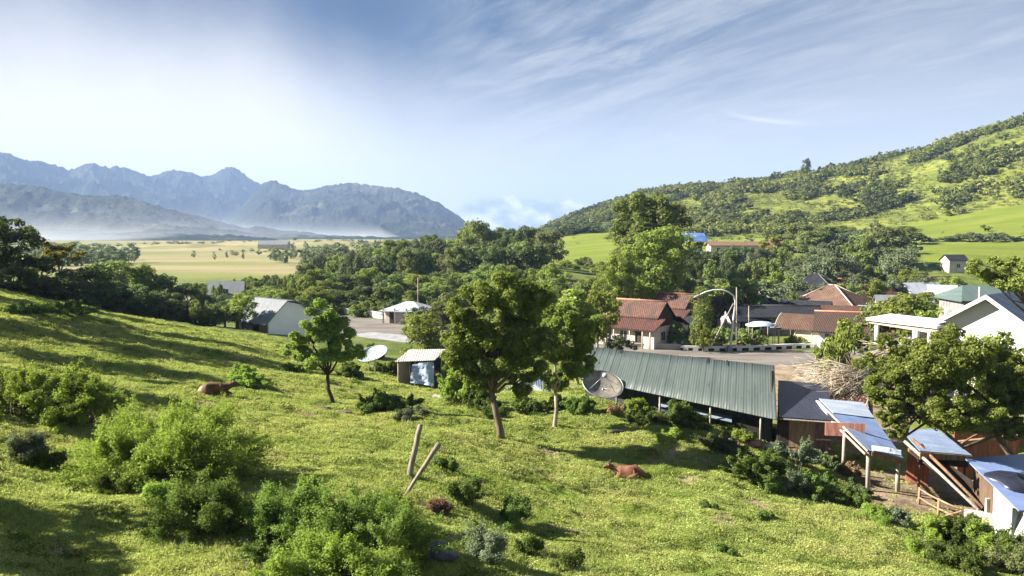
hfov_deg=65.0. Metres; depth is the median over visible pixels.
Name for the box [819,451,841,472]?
bush
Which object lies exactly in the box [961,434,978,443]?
pole
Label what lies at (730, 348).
street lamp
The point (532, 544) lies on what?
bush
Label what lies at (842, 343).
tree
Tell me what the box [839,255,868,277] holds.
tree
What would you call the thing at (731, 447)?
bush
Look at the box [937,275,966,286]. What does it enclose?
tree
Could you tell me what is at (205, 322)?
bush
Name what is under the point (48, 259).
tree
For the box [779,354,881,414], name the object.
dead tree
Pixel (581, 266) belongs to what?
tree
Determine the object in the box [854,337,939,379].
dead tree
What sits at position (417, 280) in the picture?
tree
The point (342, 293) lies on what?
tree
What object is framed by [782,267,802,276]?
tree
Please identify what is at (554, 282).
tree
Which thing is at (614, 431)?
rock
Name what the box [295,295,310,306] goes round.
tree
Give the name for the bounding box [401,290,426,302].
tree
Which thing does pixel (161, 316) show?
bush
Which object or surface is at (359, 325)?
road
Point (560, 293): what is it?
tree
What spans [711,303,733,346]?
timber brace
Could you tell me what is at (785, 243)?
tree
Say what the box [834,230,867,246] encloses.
tree
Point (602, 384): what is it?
satellite dish
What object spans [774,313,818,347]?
house
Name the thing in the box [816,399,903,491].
shed
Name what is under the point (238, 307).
tree
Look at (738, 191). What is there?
woodland
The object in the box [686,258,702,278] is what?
tree
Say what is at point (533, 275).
tree
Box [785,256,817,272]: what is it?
tree
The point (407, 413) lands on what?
bush
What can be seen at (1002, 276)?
tree
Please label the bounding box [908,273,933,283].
tree
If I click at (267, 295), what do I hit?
tree
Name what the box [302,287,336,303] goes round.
tree
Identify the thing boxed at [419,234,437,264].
tree
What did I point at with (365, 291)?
tree
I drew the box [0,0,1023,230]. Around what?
sky
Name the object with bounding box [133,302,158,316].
bush
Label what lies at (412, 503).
bush
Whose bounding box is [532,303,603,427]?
tree
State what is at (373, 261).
tree
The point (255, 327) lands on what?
door
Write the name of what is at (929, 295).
tree
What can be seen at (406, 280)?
tree
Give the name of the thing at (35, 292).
bush
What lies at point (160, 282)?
tree
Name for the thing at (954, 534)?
bush
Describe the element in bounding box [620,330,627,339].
window
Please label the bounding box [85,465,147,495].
bush
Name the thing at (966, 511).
concrete block
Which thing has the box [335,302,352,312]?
tree
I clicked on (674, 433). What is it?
bush
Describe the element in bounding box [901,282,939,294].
house
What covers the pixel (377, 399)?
bush
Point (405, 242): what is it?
tree
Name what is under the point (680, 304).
house
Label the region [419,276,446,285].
tree
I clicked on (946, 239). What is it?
tree
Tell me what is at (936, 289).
house
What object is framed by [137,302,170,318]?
bush
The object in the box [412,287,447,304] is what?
tree
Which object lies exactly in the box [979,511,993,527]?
concrete block
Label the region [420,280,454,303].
tree
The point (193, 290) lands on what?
tree
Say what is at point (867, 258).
tree
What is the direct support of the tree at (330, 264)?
on the ground at (180, 262)
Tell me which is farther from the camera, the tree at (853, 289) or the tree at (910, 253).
the tree at (910, 253)
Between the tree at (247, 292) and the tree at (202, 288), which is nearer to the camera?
the tree at (247, 292)
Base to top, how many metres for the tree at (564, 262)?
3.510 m
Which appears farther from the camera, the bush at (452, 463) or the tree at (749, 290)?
the tree at (749, 290)
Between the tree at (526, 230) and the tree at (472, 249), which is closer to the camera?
the tree at (472, 249)
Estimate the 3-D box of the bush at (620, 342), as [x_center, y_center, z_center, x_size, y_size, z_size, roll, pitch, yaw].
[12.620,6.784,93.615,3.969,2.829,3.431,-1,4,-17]
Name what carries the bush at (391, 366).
on the ground at (180, 262)
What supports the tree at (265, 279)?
on the ground at (180, 262)
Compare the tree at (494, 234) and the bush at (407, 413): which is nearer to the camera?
the bush at (407, 413)
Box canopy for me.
[737,321,777,344]
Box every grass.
[0,288,1019,575]
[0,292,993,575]
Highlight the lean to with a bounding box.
[777,380,864,454]
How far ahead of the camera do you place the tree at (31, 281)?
91.71 m
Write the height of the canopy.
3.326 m
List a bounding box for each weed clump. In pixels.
[697,499,718,508]
[713,542,736,555]
[756,509,774,520]
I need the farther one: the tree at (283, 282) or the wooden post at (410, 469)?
the tree at (283, 282)
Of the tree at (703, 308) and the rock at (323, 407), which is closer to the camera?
the rock at (323, 407)
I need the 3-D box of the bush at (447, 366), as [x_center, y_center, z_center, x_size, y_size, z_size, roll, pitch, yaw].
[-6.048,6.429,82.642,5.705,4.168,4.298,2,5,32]
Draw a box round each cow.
[198,379,239,396]
[603,460,646,479]
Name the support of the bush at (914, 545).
on the ground at (180, 262)
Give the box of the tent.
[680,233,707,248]
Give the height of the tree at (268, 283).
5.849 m
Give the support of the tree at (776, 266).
on the ground at (180, 262)
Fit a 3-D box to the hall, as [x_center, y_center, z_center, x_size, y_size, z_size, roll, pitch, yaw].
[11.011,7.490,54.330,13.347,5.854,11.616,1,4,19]
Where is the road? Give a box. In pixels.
[165,297,857,364]
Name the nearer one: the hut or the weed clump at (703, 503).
the weed clump at (703, 503)
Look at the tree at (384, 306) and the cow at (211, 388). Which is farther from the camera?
the tree at (384, 306)
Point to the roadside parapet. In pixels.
(754, 347)
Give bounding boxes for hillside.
[555,125,1023,248]
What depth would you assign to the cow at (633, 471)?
39.24 m
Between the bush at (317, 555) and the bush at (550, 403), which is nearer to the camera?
the bush at (317, 555)
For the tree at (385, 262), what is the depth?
199.16 m
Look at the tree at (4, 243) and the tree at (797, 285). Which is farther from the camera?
the tree at (797, 285)
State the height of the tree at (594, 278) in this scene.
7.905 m
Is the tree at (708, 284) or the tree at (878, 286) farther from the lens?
the tree at (708, 284)
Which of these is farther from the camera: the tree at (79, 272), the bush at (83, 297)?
the tree at (79, 272)
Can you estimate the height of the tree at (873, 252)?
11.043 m
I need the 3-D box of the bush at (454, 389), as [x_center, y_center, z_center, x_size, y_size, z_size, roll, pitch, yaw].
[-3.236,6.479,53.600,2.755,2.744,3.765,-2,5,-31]
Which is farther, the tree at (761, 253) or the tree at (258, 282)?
the tree at (761, 253)
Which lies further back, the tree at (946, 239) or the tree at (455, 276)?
the tree at (946, 239)
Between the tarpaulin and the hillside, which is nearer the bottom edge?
the tarpaulin
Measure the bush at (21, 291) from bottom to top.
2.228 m
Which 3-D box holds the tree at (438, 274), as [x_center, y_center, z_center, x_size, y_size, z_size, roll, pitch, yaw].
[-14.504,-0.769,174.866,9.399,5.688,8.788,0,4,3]
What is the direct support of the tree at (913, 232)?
on the ground at (180, 262)
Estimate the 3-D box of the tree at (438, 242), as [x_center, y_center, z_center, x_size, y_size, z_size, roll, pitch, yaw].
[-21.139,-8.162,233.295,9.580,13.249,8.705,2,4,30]
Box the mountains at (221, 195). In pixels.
[0,152,260,221]
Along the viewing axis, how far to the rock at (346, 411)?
45.70 m
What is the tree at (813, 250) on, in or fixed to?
on the ground at (180, 262)
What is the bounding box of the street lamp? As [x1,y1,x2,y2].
[693,289,735,351]
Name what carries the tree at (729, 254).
on the ground at (180, 262)
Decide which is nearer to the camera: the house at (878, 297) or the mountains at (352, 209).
the house at (878, 297)
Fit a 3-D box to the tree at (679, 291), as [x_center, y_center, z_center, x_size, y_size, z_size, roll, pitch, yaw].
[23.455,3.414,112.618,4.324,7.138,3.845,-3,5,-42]
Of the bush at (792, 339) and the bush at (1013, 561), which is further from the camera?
the bush at (792, 339)
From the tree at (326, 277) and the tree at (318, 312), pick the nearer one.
the tree at (318, 312)
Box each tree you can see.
[0,216,51,280]
[0,240,15,269]
[0,265,56,290]
[0,274,14,285]
[16,255,71,288]
[34,242,87,286]
[37,276,95,298]
[54,266,100,285]
[78,279,124,305]
[84,260,134,295]
[103,283,151,315]
[121,261,156,298]
[139,291,185,318]
[144,273,186,301]
[168,283,208,308]
[188,299,218,325]
[189,282,205,298]
[198,283,207,293]
[198,294,229,324]
[210,284,226,296]
[221,293,258,328]
[234,290,253,299]
[243,276,253,281]
[245,281,256,290]
[249,278,262,288]
[250,286,276,296]
[252,288,281,295]
[260,275,271,286]
[260,293,273,297]
[264,280,275,287]
[269,275,278,285]
[272,290,289,299]
[277,273,295,291]
[282,297,367,403]
[286,287,301,300]
[287,277,304,292]
[293,253,335,278]
[294,262,315,285]
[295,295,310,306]
[300,290,330,306]
[301,269,329,290]
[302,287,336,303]
[310,278,348,293]
[312,267,332,288]
[315,307,328,314]
[322,251,344,279]
[324,255,350,280]
[325,306,341,313]
[326,289,359,306]
[331,274,364,290]
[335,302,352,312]
[337,250,364,276]
[343,286,385,308]
[346,274,375,296]
[347,252,372,267]
[347,255,383,284]
[347,306,369,316]
[352,300,377,315]
[353,247,366,265]
[355,266,382,286]
[362,247,382,269]
[366,250,396,285]
[368,286,399,306]
[371,303,389,311]
[372,273,411,302]
[376,299,401,310]
[381,239,403,254]
[382,245,405,274]
[384,282,402,302]
[393,246,422,277]
[397,248,437,275]
[399,239,413,248]
[399,312,443,354]
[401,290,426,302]
[402,273,420,289]
[403,274,431,295]
[406,238,424,254]
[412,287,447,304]
[413,296,426,304]
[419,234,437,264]
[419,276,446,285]
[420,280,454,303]
[424,238,453,267]
[425,305,452,328]
[426,252,444,272]
[428,271,454,280]
[432,290,468,322]
[433,239,464,260]
[436,252,453,277]
[439,269,562,438]
[441,245,470,273]
[444,278,468,295]
[448,272,468,290]
[454,220,489,267]
[454,233,469,241]
[458,243,488,267]
[458,271,490,282]
[460,218,494,257]
[460,295,487,318]
[473,228,502,261]
[474,264,493,278]
[476,245,505,266]
[477,239,505,266]
[482,283,502,323]
[486,263,505,283]
[490,246,534,271]
[493,227,524,246]
[494,307,519,316]
[502,228,527,249]
[505,265,521,278]
[508,240,539,268]
[512,241,549,271]
[515,268,528,279]
[518,225,535,247]
[521,268,539,281]
[524,227,549,240]
[527,232,546,245]
[531,298,557,327]
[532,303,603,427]
[533,228,568,262]
[536,278,563,290]
[538,254,554,279]
[538,262,572,285]
[540,287,560,325]
[551,286,565,298]
[552,288,596,341]
[555,263,579,267]
[558,260,571,266]
[562,282,573,289]
[572,278,599,302]
[573,256,592,266]
[573,265,585,268]
[573,281,589,315]
[585,289,622,347]
[587,277,612,312]
[589,250,648,313]
[607,188,705,279]
[617,224,694,299]
[674,276,703,293]
[674,287,685,292]
[679,246,694,272]
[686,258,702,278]
[687,246,703,263]
[687,251,719,267]
[688,278,718,295]
[689,284,715,345]
[694,259,712,281]
[696,278,713,294]
[702,261,719,280]
[707,248,731,268]
[710,278,728,293]
[714,282,734,295]
[717,257,735,280]
[721,245,740,271]
[721,278,768,305]
[728,252,754,275]
[734,267,749,280]
[738,245,754,263]
[742,257,770,280]
[746,248,776,265]
[755,280,795,302]
[758,236,781,250]
[759,271,797,285]
[760,258,782,278]
[761,235,791,240]
[766,247,796,271]
[776,279,819,294]
[779,254,827,277]
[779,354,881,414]
[781,239,799,252]
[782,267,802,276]
[783,223,823,251]
[783,291,801,299]
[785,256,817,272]
[788,236,822,252]
[791,227,827,251]
[795,273,809,279]
[801,158,811,169]
[801,256,858,283]
[805,242,827,255]
[811,318,884,373]
[813,244,831,257]
[817,225,851,240]
[819,230,833,243]
[821,236,855,257]
[822,250,851,273]
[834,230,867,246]
[835,225,857,240]
[836,282,863,295]
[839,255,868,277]
[840,235,872,254]
[843,251,879,268]
[848,247,887,262]
[849,233,886,245]
[849,273,881,287]
[850,322,1023,454]
[853,301,885,331]
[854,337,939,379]
[856,339,910,410]
[858,238,882,255]
[858,279,890,298]
[862,264,879,277]
[864,265,885,281]
[866,222,910,248]
[867,293,938,343]
[874,247,900,270]
[875,236,920,260]
[876,253,918,282]
[883,276,906,294]
[887,269,929,284]
[890,226,925,240]
[895,247,928,271]
[896,265,927,274]
[904,238,922,250]
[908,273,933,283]
[913,235,931,243]
[914,297,938,313]
[914,304,943,318]
[916,292,938,309]
[932,276,950,284]
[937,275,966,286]
[938,237,957,241]
[951,233,968,241]
[962,232,981,241]
[962,328,1023,402]
[964,255,1023,311]
[980,232,1002,241]
[1001,235,1015,240]
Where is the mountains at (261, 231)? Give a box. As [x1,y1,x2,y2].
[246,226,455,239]
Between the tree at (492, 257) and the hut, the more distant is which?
the tree at (492, 257)
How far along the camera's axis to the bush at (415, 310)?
120.22 m
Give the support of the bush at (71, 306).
on the ground at (180, 262)
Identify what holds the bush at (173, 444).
on the ground at (180, 262)
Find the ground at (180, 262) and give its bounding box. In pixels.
[0,228,1023,575]
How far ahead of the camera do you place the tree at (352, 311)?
135.12 m
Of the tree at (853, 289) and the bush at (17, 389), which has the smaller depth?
the bush at (17, 389)
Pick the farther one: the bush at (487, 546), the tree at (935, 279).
the tree at (935, 279)
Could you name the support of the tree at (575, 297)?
on the ground at (180, 262)
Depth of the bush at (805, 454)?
43.13 m
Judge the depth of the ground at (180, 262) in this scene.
201.47 m
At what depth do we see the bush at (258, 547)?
18.81 m
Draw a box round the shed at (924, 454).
[904,429,983,510]
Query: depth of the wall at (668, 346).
97.57 m
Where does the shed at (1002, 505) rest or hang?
on the ground at (180, 262)
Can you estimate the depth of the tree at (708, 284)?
157.97 m
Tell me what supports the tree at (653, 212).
on the ground at (180, 262)
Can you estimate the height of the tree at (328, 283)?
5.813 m
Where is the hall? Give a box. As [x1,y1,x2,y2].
[578,347,776,442]
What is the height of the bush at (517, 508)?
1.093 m
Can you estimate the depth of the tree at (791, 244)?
269.79 m
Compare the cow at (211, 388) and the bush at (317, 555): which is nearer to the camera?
the bush at (317, 555)
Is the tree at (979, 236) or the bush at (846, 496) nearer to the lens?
the bush at (846, 496)
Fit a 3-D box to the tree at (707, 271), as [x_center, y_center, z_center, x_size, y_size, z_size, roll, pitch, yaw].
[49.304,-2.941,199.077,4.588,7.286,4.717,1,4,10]
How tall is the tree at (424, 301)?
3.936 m
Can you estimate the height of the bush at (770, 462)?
1.725 m
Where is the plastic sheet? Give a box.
[872,445,900,455]
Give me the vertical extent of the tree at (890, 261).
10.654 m
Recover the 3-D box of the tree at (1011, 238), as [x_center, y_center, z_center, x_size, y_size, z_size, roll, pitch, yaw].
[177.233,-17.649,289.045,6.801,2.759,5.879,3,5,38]
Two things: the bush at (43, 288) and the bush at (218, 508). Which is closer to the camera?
the bush at (218, 508)
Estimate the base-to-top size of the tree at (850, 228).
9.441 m
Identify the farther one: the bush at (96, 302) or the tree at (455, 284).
the tree at (455, 284)
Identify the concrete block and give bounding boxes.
[964,509,982,516]
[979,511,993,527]
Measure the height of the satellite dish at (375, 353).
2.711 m
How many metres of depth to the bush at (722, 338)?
100.02 m
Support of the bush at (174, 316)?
on the ground at (180, 262)
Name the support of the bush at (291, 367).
on the ground at (180, 262)
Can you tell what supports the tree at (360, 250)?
on the ground at (180, 262)
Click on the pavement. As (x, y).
(391, 337)
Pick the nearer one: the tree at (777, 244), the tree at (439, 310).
the tree at (439, 310)
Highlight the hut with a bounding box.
[395,349,444,388]
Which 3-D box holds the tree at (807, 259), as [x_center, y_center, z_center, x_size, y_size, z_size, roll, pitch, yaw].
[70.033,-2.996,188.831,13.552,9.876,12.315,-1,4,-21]
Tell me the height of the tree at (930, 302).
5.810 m
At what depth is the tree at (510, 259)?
182.17 m
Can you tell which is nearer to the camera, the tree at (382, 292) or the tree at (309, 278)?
the tree at (382, 292)
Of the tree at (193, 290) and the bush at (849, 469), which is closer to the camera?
the bush at (849, 469)
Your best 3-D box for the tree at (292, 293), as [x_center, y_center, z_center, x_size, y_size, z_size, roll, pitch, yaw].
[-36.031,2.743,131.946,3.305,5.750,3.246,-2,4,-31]
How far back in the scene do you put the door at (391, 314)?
125.71 m
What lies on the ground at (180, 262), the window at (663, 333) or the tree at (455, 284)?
the tree at (455, 284)
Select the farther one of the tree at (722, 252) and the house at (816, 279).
the tree at (722, 252)
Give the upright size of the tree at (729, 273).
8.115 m
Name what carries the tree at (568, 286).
on the ground at (180, 262)
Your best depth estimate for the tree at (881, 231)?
220.04 m
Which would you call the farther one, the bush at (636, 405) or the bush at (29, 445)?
the bush at (636, 405)
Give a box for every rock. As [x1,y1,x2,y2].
[312,406,331,409]
[337,410,351,413]
[426,540,458,561]
[610,429,625,433]
[737,439,763,447]
[790,447,797,452]
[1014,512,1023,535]
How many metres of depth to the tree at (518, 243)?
194.01 m
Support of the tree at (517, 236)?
on the ground at (180, 262)
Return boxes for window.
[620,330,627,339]
[660,331,665,341]
[739,322,746,328]
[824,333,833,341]
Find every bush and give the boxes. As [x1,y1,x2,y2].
[0,281,26,291]
[0,301,52,314]
[0,356,125,420]
[0,425,52,462]
[9,447,67,469]
[11,286,38,292]
[13,379,134,433]
[22,281,60,294]
[23,287,45,295]
[26,299,100,314]
[39,291,62,299]
[45,389,283,494]
[51,287,86,301]
[73,290,97,303]
[84,294,114,306]
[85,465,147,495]
[100,291,121,309]
[106,293,151,313]
[119,300,157,315]
[126,466,252,543]
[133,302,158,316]
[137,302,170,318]
[140,479,185,510]
[149,303,180,319]
[161,304,187,321]
[165,469,210,492]
[173,299,200,321]
[176,309,201,323]
[187,311,212,325]
[206,300,235,326]
[226,364,268,388]
[234,537,283,565]
[236,474,349,552]
[247,527,393,575]
[254,477,472,575]
[276,362,305,372]
[292,472,329,499]
[331,541,421,575]
[335,362,363,377]
[355,388,424,415]
[362,514,433,569]
[364,359,396,373]
[366,343,384,358]
[371,484,420,534]
[391,404,430,420]
[398,306,433,324]
[427,497,453,515]
[431,456,459,470]
[434,365,449,388]
[437,365,477,404]
[440,344,478,370]
[444,472,484,506]
[457,517,509,565]
[462,389,501,409]
[480,404,505,417]
[499,490,532,531]
[509,396,546,416]
[513,534,544,556]
[543,393,567,410]
[546,546,585,572]
[558,338,586,384]
[559,393,596,413]
[602,402,626,414]
[604,334,637,349]
[621,409,665,425]
[624,397,655,416]
[656,427,681,443]
[660,397,713,430]
[666,320,694,343]
[689,322,713,350]
[697,431,730,450]
[711,326,735,345]
[717,438,745,459]
[718,445,791,484]
[720,423,757,443]
[735,327,768,344]
[751,470,785,494]
[769,435,822,466]
[772,427,776,441]
[780,461,807,490]
[783,335,809,343]
[793,468,837,500]
[810,471,846,494]
[813,448,829,458]
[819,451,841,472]
[826,485,873,507]
[840,461,861,477]
[846,476,873,495]
[859,501,893,526]
[867,501,911,527]
[904,534,947,561]
[911,511,953,537]
[923,536,989,575]
[939,512,989,546]
[961,516,998,551]
[978,522,1023,563]
[980,538,1023,575]
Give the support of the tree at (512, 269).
on the ground at (180, 262)
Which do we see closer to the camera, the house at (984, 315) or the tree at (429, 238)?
the house at (984, 315)
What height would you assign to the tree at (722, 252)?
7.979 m
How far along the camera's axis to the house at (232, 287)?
175.07 m
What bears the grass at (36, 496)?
on the ground at (180, 262)
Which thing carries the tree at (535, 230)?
on the ground at (180, 262)
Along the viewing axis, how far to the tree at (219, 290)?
164.69 m
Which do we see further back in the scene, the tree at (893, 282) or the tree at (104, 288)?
the tree at (893, 282)
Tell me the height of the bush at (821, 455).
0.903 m
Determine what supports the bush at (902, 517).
on the ground at (180, 262)
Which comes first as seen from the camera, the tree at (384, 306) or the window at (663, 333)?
the window at (663, 333)
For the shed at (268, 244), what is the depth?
655.09 m
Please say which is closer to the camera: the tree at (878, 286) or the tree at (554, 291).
the tree at (554, 291)
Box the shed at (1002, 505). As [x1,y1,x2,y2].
[965,454,1023,535]
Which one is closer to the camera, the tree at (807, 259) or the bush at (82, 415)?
the bush at (82, 415)
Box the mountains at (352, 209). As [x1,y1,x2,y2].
[221,180,468,236]
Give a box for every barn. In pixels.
[233,297,315,334]
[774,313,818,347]
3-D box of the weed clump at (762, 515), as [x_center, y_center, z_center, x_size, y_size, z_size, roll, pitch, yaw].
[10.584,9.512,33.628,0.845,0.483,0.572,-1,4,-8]
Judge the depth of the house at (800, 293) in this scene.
132.99 m
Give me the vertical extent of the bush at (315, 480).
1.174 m
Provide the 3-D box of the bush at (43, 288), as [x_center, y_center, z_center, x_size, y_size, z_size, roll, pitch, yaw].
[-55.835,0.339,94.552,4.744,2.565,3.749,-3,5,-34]
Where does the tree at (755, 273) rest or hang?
on the ground at (180, 262)
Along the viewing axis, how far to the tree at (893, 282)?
148.37 m
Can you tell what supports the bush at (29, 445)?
on the ground at (180, 262)
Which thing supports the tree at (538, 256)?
on the ground at (180, 262)
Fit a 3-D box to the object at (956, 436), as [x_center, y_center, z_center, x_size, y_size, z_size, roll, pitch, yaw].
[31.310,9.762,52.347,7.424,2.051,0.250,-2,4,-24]
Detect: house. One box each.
[207,281,244,298]
[379,301,432,323]
[599,298,689,349]
[655,292,703,337]
[695,296,730,328]
[704,241,792,251]
[716,306,770,335]
[741,304,821,335]
[742,295,782,304]
[779,299,832,304]
[781,291,809,299]
[789,273,833,288]
[799,284,875,305]
[812,310,913,351]
[821,305,867,311]
[834,278,870,285]
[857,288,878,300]
[863,284,900,294]
[866,287,1023,400]
[872,295,916,302]
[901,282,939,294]
[926,284,957,294]
[934,285,1007,317]
[939,255,968,272]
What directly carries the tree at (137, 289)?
on the ground at (180, 262)
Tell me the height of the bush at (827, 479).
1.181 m
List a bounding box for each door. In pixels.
[253,324,258,331]
[389,312,393,322]
[635,331,641,342]
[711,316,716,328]
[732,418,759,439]
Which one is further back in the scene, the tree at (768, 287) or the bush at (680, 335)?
the tree at (768, 287)
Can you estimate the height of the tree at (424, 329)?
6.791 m
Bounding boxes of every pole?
[736,287,736,345]
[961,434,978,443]
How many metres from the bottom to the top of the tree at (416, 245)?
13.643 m
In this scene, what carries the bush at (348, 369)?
on the ground at (180, 262)
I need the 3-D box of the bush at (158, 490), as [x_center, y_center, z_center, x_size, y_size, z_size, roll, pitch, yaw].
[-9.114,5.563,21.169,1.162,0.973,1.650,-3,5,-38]
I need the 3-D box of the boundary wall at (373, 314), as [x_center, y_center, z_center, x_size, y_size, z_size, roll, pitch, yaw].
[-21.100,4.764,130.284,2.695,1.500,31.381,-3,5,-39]
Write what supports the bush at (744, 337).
on the ground at (180, 262)
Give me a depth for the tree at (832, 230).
278.16 m
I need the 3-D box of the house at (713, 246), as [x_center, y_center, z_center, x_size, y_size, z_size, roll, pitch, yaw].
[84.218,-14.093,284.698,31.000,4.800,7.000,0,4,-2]
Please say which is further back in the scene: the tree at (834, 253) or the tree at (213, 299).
the tree at (834, 253)
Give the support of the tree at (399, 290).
on the ground at (180, 262)
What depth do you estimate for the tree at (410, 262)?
184.92 m
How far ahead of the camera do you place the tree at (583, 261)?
282.53 m
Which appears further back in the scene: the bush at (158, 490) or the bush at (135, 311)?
the bush at (135, 311)
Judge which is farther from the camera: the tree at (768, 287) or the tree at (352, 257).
the tree at (352, 257)
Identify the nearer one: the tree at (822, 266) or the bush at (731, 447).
the bush at (731, 447)
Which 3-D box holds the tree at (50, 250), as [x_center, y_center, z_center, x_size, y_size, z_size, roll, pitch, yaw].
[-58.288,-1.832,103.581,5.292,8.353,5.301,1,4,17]
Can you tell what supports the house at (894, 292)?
on the ground at (180, 262)
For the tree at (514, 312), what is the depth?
111.56 m
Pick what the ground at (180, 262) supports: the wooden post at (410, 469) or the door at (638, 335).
the wooden post at (410, 469)
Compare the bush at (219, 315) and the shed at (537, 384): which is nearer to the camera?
the shed at (537, 384)
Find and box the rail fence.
[917,487,962,516]
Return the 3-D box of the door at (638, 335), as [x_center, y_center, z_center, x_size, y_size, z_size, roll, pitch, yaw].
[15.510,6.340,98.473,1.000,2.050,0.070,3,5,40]
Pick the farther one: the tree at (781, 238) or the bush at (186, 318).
the tree at (781, 238)
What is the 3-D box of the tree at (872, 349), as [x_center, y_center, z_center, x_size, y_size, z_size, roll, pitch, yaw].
[28.988,7.218,62.439,4.762,6.737,4.117,1,4,15]
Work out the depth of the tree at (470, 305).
121.39 m
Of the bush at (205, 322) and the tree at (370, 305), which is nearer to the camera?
the bush at (205, 322)
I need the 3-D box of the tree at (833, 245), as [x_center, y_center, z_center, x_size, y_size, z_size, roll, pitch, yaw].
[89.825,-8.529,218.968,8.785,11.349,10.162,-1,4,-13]
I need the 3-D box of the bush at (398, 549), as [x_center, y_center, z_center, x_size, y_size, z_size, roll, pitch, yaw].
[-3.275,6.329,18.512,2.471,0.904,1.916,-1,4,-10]
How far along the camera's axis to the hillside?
427.77 m
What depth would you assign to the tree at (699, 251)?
229.49 m
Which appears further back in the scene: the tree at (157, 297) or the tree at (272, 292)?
the tree at (272, 292)
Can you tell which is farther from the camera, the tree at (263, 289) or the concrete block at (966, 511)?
the tree at (263, 289)
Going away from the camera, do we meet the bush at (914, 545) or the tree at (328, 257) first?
the bush at (914, 545)
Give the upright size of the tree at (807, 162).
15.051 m
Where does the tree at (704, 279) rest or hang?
on the ground at (180, 262)
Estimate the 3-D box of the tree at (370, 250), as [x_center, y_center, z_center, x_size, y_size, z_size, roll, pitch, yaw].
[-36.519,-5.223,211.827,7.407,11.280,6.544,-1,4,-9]
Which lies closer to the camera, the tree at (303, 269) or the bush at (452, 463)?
the bush at (452, 463)
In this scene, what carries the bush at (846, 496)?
on the ground at (180, 262)
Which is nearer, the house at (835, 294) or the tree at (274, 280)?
the house at (835, 294)
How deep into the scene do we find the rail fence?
38.38 m
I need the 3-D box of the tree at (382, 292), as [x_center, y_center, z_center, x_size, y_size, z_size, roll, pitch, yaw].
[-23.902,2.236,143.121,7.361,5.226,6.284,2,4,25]
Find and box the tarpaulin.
[982,470,1023,493]
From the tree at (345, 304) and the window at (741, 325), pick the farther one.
the tree at (345, 304)
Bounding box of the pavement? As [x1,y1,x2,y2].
[357,332,421,343]
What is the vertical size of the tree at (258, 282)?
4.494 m
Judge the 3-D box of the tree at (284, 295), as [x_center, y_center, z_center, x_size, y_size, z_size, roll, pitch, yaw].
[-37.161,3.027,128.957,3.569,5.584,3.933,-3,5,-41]
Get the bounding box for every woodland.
[0,220,630,268]
[539,115,1023,242]
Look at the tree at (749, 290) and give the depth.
116.75 m
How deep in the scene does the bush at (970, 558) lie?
30.50 m
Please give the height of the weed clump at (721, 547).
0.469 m
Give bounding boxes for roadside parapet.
[681,343,815,350]
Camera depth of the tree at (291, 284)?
170.30 m
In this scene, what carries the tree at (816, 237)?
on the ground at (180, 262)
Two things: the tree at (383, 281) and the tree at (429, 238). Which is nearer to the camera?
the tree at (383, 281)
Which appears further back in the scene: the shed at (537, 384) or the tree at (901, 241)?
the tree at (901, 241)
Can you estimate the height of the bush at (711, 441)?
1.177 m
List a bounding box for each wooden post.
[404,442,440,494]
[407,424,422,476]
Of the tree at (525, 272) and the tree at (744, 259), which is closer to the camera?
the tree at (525, 272)
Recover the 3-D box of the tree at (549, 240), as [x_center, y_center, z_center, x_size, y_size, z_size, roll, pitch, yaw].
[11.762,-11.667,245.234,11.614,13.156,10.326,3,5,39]
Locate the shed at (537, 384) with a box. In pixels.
[504,373,552,390]
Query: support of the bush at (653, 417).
on the ground at (180, 262)
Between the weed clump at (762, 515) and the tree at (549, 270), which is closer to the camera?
the weed clump at (762, 515)
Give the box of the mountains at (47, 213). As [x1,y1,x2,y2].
[0,183,290,240]
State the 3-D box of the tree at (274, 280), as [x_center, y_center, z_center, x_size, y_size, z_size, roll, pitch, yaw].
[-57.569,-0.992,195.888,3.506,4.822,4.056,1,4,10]
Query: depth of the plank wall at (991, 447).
46.38 m
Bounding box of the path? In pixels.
[774,365,820,375]
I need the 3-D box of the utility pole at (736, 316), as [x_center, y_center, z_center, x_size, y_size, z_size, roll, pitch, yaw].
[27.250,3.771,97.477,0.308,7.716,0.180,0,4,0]
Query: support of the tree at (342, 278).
on the ground at (180, 262)
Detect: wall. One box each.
[331,306,416,325]
[611,342,680,349]
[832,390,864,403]
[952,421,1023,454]
[955,434,1018,477]
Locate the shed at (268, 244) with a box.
[257,240,290,248]
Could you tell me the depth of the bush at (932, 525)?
34.66 m
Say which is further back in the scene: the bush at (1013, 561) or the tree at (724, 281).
the tree at (724, 281)
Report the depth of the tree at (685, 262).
218.78 m
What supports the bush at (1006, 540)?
on the ground at (180, 262)
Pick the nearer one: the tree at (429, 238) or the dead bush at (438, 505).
the dead bush at (438, 505)
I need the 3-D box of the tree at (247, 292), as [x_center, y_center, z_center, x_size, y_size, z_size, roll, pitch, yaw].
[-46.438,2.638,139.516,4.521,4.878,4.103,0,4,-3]
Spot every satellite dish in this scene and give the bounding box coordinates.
[358,345,386,371]
[582,370,623,403]
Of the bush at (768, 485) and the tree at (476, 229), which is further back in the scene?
the tree at (476, 229)

